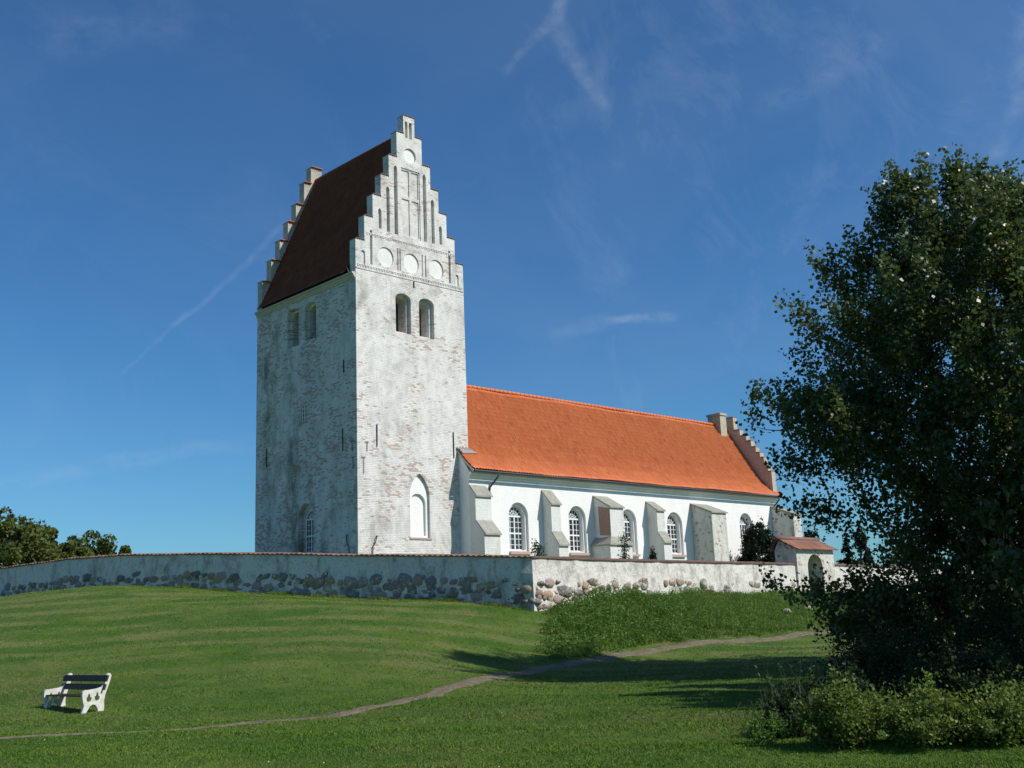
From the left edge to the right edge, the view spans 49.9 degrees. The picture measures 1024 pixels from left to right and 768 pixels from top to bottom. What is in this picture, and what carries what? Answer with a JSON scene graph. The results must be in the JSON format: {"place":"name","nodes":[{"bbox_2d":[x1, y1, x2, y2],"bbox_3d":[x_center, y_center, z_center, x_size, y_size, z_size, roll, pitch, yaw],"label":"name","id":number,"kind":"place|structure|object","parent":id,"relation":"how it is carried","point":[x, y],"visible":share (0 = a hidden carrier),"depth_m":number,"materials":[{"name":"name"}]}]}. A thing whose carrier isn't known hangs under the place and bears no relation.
{"place":"outdoors","nodes":[
{"label":"outdoors","id":0,"kind":"place"},
{"bbox_2d":[0,631,844,738],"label":"path","id":1,"kind":"structure","parent":0,"point":[474,680],"depth_m":33.35,"materials":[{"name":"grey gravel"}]},
{"bbox_2d":[0,585,1023,767],"bbox_3d":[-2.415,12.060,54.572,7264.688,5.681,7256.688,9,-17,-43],"label":"ground","id":2,"kind":"structure","parent":0,"point":[278,613],"depth_m":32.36,"materials":[{"name":"green plant"}]},
{"bbox_2d":[0,506,61,565],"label":"broadleaf tree","id":3,"kind":"object","parent":2,"relation":"on","point":[20,534],"visible":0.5,"depth_m":90.92,"materials":[{"name":"green plant"}]},
{"bbox_2d":[0,522,68,567],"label":"broadleaf tree","id":4,"kind":"object","parent":2,"relation":"on","point":[53,532],"visible":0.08,"depth_m":95.62,"materials":[{"name":"green plant"}]},
{"bbox_2d":[39,540,88,556],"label":"broadleaf tree","id":5,"kind":"object","parent":2,"relation":"on","point":[70,547],"visible":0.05,"depth_m":99.71,"materials":[{"name":"green plant"}]},
{"bbox_2d":[43,673,110,713],"bbox_3d":[-9.899,7.011,25.010,2.013,0.840,0.679,-13,-16,40],"label":"park bench","id":6,"kind":"object","parent":2,"relation":"on","point":[91,691],"visible":0.93,"depth_m":24.95,"materials":[{"name":"concrete"}]},
{"bbox_2d":[56,529,131,557],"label":"broadleaf tree","id":7,"kind":"object","parent":2,"relation":"on","point":[105,546],"visible":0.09,"depth_m":102.26,"materials":[{"name":"green plant"}]},
{"bbox_2d":[130,584,531,611],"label":"wall foot grass","id":8,"kind":"structure","parent":2,"relation":"on","point":[456,600],"depth_m":49.76,"materials":[{"name":"green plant"}]},
{"bbox_2d":[0,552,975,610],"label":"churchyard wall","id":9,"kind":"structure","parent":2,"relation":"on","point":[536,583],"depth_m":51.37,"materials":[{"name":"stone"}]},
{"bbox_2d":[719,697,805,740],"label":"tall weeds","id":10,"kind":"object","parent":2,"relation":"on","point":[742,728],"visible":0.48,"depth_m":14.94,"materials":[{"name":"green plant"}]},
{"bbox_2d":[740,705,795,745],"bbox_3d":[3.234,4.367,13.934,0.673,0.574,0.686,-1,-12,-5],"label":"bush","id":11,"kind":"object","parent":2,"relation":"on","point":[754,728],"depth_m":13.91,"materials":[{"name":"green plant"}]},
{"bbox_2d":[756,682,821,738],"bbox_3d":[3.894,4.582,15.377,1.491,0.816,1.244,9,-17,-43],"label":"thicket shrub","id":12,"kind":"object","parent":2,"relation":"on","point":[783,706],"visible":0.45,"depth_m":15.11,"materials":[{"name":"green plant"}]},
{"bbox_2d":[769,536,837,591],"bbox_3d":[16.628,10.794,62.252,4.270,4.330,1.900,9,-17,-43],"label":"gate portal","id":13,"kind":"object","parent":2,"relation":"on","point":[804,554],"visible":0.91,"depth_m":61.91,"materials":[{"name":"paint"}]},
{"bbox_2d":[755,659,859,705],"bbox_3d":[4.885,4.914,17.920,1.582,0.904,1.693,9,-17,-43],"label":"tall weeds","id":14,"kind":"object","parent":2,"relation":"on","point":[791,678],"visible":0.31,"depth_m":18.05,"materials":[{"name":"green plant"}]},
{"bbox_2d":[786,664,887,749],"bbox_3d":[3.988,3.978,13.482,1.370,1.076,1.170,9,-17,-43],"label":"rose bush","id":15,"kind":"object","parent":2,"relation":"on","point":[845,715],"visible":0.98,"depth_m":13.24,"materials":[{"name":"green plant"}]},
{"bbox_2d":[789,660,904,721],"bbox_3d":[4.922,4.588,16.308,1.858,1.017,1.760,9,-17,-43],"label":"thicket shrub","id":16,"kind":"object","parent":2,"relation":"on","point":[861,683],"visible":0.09,"depth_m":16.35,"materials":[{"name":"green plant"}]},
{"bbox_2d":[797,615,941,699],"bbox_3d":[6.599,5.160,20.795,3.113,1.761,2.382,9,-17,-43],"label":"thicket shrub","id":17,"kind":"object","parent":2,"relation":"on","point":[874,670],"visible":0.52,"depth_m":20.57,"materials":[{"name":"green plant"}]},
{"bbox_2d":[735,142,1023,656],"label":"poplar tree","id":18,"kind":"object","parent":2,"relation":"on","point":[969,335],"visible":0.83,"depth_m":31.19,"materials":[{"name":"green plant"}]},
{"bbox_2d":[824,588,959,671],"bbox_3d":[8.930,5.896,25.831,3.822,2.212,3.049,9,-17,-43],"label":"thicket shrub","id":19,"kind":"object","parent":2,"relation":"on","point":[907,645],"visible":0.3,"depth_m":25.45,"materials":[{"name":"green plant"}]},
{"bbox_2d":[870,667,980,749],"bbox_3d":[4.934,3.902,13.189,1.744,0.996,1.185,9,-17,-43],"label":"rose bush","id":20,"kind":"object","parent":2,"relation":"on","point":[924,716],"visible":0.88,"depth_m":12.88,"materials":[{"name":"green plant"}]},
{"bbox_2d":[876,617,1023,704],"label":"thicket shrub","id":21,"kind":"object","parent":2,"relation":"on","point":[955,671],"visible":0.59,"depth_m":17.27,"materials":[{"name":"green plant"}]},
{"bbox_2d":[907,561,1023,676],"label":"thicket shrub","id":22,"kind":"object","parent":2,"relation":"on","point":[991,615],"visible":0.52,"depth_m":25.64,"materials":[{"name":"green plant"}]},
{"bbox_2d":[939,673,1023,746],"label":"rose bush","id":23,"kind":"object","parent":2,"relation":"on","point":[1001,722],"visible":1,"depth_m":12.64,"materials":[{"name":"green plant"}]},
{"bbox_2d":[968,614,1023,684],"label":"thicket shrub","id":24,"kind":"object","parent":2,"relation":"on","point":[1017,659],"visible":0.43,"depth_m":19.64,"materials":[{"name":"green plant"}]},
{"bbox_2d":[970,260,1023,627],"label":"poplar tree","id":25,"kind":"object","parent":2,"relation":"on","point":[1009,563],"visible":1,"depth_m":22.91,"materials":[{"name":"green plant"}]},
{"bbox_2d":[984,665,1023,732],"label":"rose bush","id":26,"kind":"object","parent":2,"relation":"on","point":[1017,691],"visible":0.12,"depth_m":13.30,"materials":[{"name":"green plant"}]},
{"bbox_2d":[0,0,1023,566],"label":"sky","id":27,"kind":"structure","parent":0,"point":[629,190],"materials":[{"name":"blue"}]},
{"bbox_2d":[528,578,919,659],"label":"bank grass","id":28,"kind":"structure","parent":0,"point":[803,615],"depth_m":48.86,"materials":[{"name":"green plant"}]},
{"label":"churchyard ground","id":29,"kind":"structure","parent":0,"visible":0},
{"bbox_2d":[254,114,802,560],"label":"church","id":30,"kind":"structure","parent":29,"relation":"on","point":[382,427],"depth_m":65.52,"materials":[{"name":"paint"}]},
{"bbox_2d":[302,404,305,420],"bbox_3d":[-11.979,1.676,63.804,0.072,1.020,0.570,9,-17,-43],"label":"window","id":31,"kind":"structure","parent":30,"relation":"in","point":[303,406],"depth_m":63.88,"materials":[{"name":"glass"}]},
{"bbox_2d":[306,509,312,552],"bbox_3d":[-11.339,8.322,62.433,0.072,2.470,1.160,9,-17,-43],"label":"window","id":32,"kind":"structure","parent":30,"relation":"in","point":[309,518],"depth_m":62.61,"materials":[{"name":"white paint"}]},
{"bbox_2d":[509,505,522,549],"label":"window","id":33,"kind":"structure","parent":30,"relation":"in","point":[515,516],"depth_m":65.90,"materials":[{"name":"white paint"}]},
{"bbox_2d":[569,509,580,551],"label":"window","id":34,"kind":"structure","parent":30,"relation":"in","point":[574,520],"depth_m":69.40,"materials":[{"name":"white paint"}]},
{"bbox_2d":[623,512,631,541],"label":"window","id":35,"kind":"structure","parent":30,"relation":"in","point":[627,523],"depth_m":72.98,"materials":[{"name":"white paint"}]},
{"bbox_2d":[667,515,677,552],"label":"window","id":36,"kind":"structure","parent":30,"relation":"in","point":[671,523],"depth_m":76.14,"materials":[{"name":"white paint"}]},
{"bbox_2d":[740,516,746,550],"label":"window","id":37,"kind":"structure","parent":30,"relation":"in","point":[742,520],"depth_m":82.01,"materials":[{"name":"white paint"}]},
{"bbox_2d":[530,537,546,555],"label":"rose plant","id":38,"kind":"object","parent":29,"relation":"on","point":[538,552],"visible":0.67,"depth_m":53.72,"materials":[{"name":"green plant"}]},
{"bbox_2d":[615,528,630,558],"bbox_3d":[6.207,9.279,60.865,1.010,2.702,0.980,-6,-13,19],"label":"rose plant","id":39,"kind":"object","parent":29,"relation":"on","point":[624,554],"visible":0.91,"depth_m":60.76,"materials":[{"name":"green plant"}]},
{"bbox_2d":[648,545,657,559],"bbox_3d":[7.851,9.790,60.898,0.773,1.814,0.725,2,-13,-18],"label":"conifer","id":40,"kind":"object","parent":29,"relation":"on","point":[653,555],"visible":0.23,"depth_m":60.93,"materials":[{"name":"green plant"}]},
{"bbox_2d":[734,516,775,561],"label":"yew shrub","id":41,"kind":"object","parent":29,"relation":"on","point":[758,540],"visible":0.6,"depth_m":77.62,"materials":[{"name":"green plant"}]},
{"bbox_2d":[804,527,825,543],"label":"dark conifer","id":42,"kind":"object","parent":29,"relation":"on","point":[808,533],"visible":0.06,"depth_m":88.91,"materials":[{"name":"green plant"}]},
{"bbox_2d":[836,526,877,564],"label":"column conifer","id":43,"kind":"object","parent":29,"relation":"on","point":[861,545],"depth_m":93.37,"materials":[{"name":"green plant"}]}
]}

